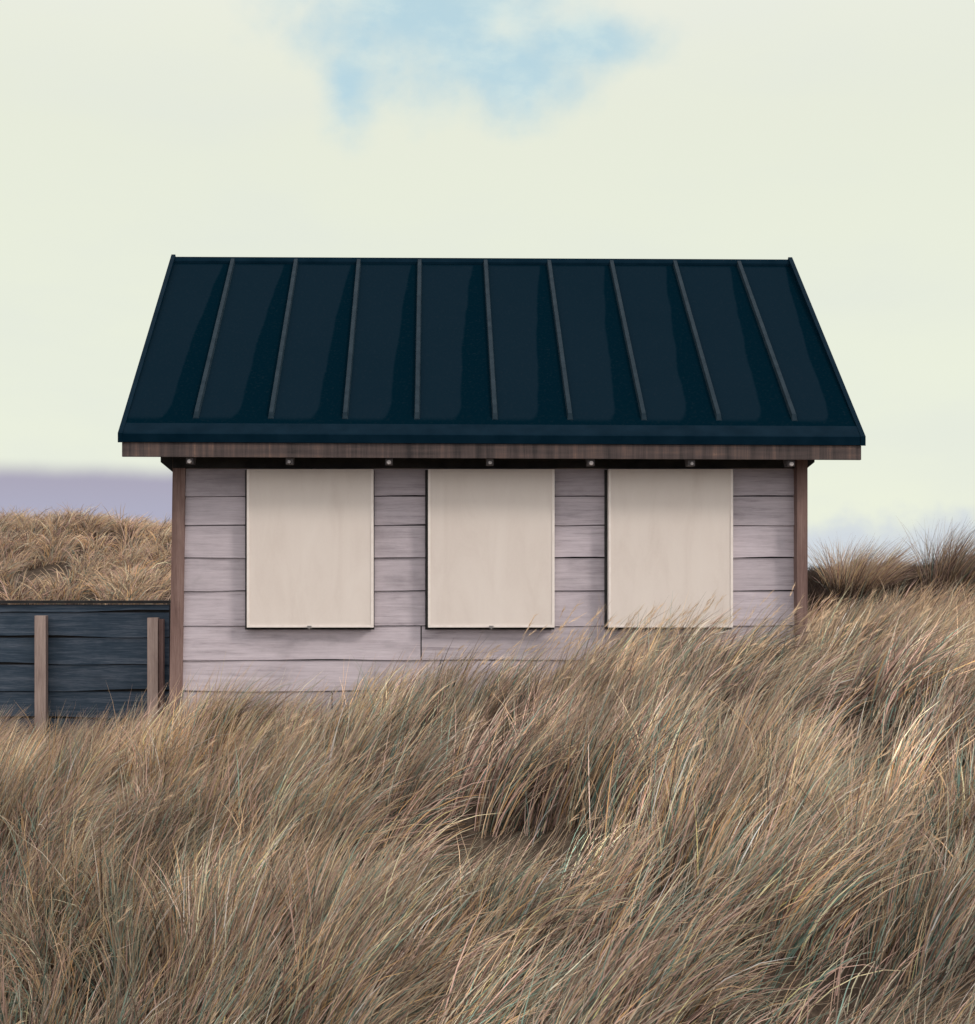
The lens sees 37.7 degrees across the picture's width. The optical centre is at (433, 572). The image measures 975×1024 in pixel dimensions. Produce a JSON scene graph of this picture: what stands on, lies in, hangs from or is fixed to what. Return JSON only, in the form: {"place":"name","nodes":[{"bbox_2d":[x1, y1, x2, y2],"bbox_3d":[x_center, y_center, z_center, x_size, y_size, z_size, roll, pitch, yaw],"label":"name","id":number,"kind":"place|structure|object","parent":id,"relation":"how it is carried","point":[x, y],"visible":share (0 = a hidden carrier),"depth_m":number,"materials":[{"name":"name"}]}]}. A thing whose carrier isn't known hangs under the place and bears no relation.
{"place":"outdoors","nodes":[
{"label":"outdoors","id":0,"kind":"place"},
{"bbox_2d":[0,504,171,603],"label":"dune grass","id":1,"kind":"structure","parent":0,"point":[134,575],"depth_m":20.83,"materials":[{"name":"brown plant"}]},
{"bbox_2d":[0,524,974,1023],"bbox_3d":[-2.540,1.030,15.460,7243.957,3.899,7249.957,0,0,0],"label":"ground","id":2,"kind":"structure","parent":0,"point":[528,838],"depth_m":6.18,"materials":[{"name":"beige plant"}]},
{"bbox_2d":[0,600,170,747],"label":"board fence","id":3,"kind":"object","parent":2,"relation":"on","point":[78,655],"visible":0.66,"depth_m":10.99,"materials":[{"name":"blue wood"}]},
{"bbox_2d":[118,254,865,747],"bbox_3d":[0.367,-0.300,10.836,4.719,4.242,3.688,0,0,0],"label":"beach hut","id":4,"kind":"object","parent":2,"relation":"on","point":[380,460],"visible":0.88,"depth_m":9.35,"materials":[{"name":"wood"}]},
{"bbox_2d":[808,534,931,602],"bbox_3d":[3.864,-0.004,12.838,1.254,0.743,1.321,0,0,0],"label":"grass tussock","id":5,"kind":"object","parent":2,"relation":"on","point":[890,570],"depth_m":12.64,"materials":[{"name":"brown plant"}]},
{"bbox_2d":[808,559,974,626],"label":"dune scrub","id":6,"kind":"object","parent":2,"relation":"on","point":[815,589],"visible":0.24,"depth_m":12.47,"materials":[{"name":"brown plant"}]},
{"bbox_2d":[898,517,974,603],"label":"grass tussock","id":7,"kind":"object","parent":2,"relation":"on","point":[956,564],"depth_m":12.47,"materials":[{"name":"brown plant"}]},
{"bbox_2d":[0,568,974,803],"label":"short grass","id":8,"kind":"structure","parent":0,"point":[944,599],"depth_m":10.66,"materials":[{"name":"brown plant"}]},
{"bbox_2d":[0,0,974,569],"label":"sky","id":9,"kind":"structure","parent":0,"point":[836,138],"materials":[{"name":"white"}]}
]}

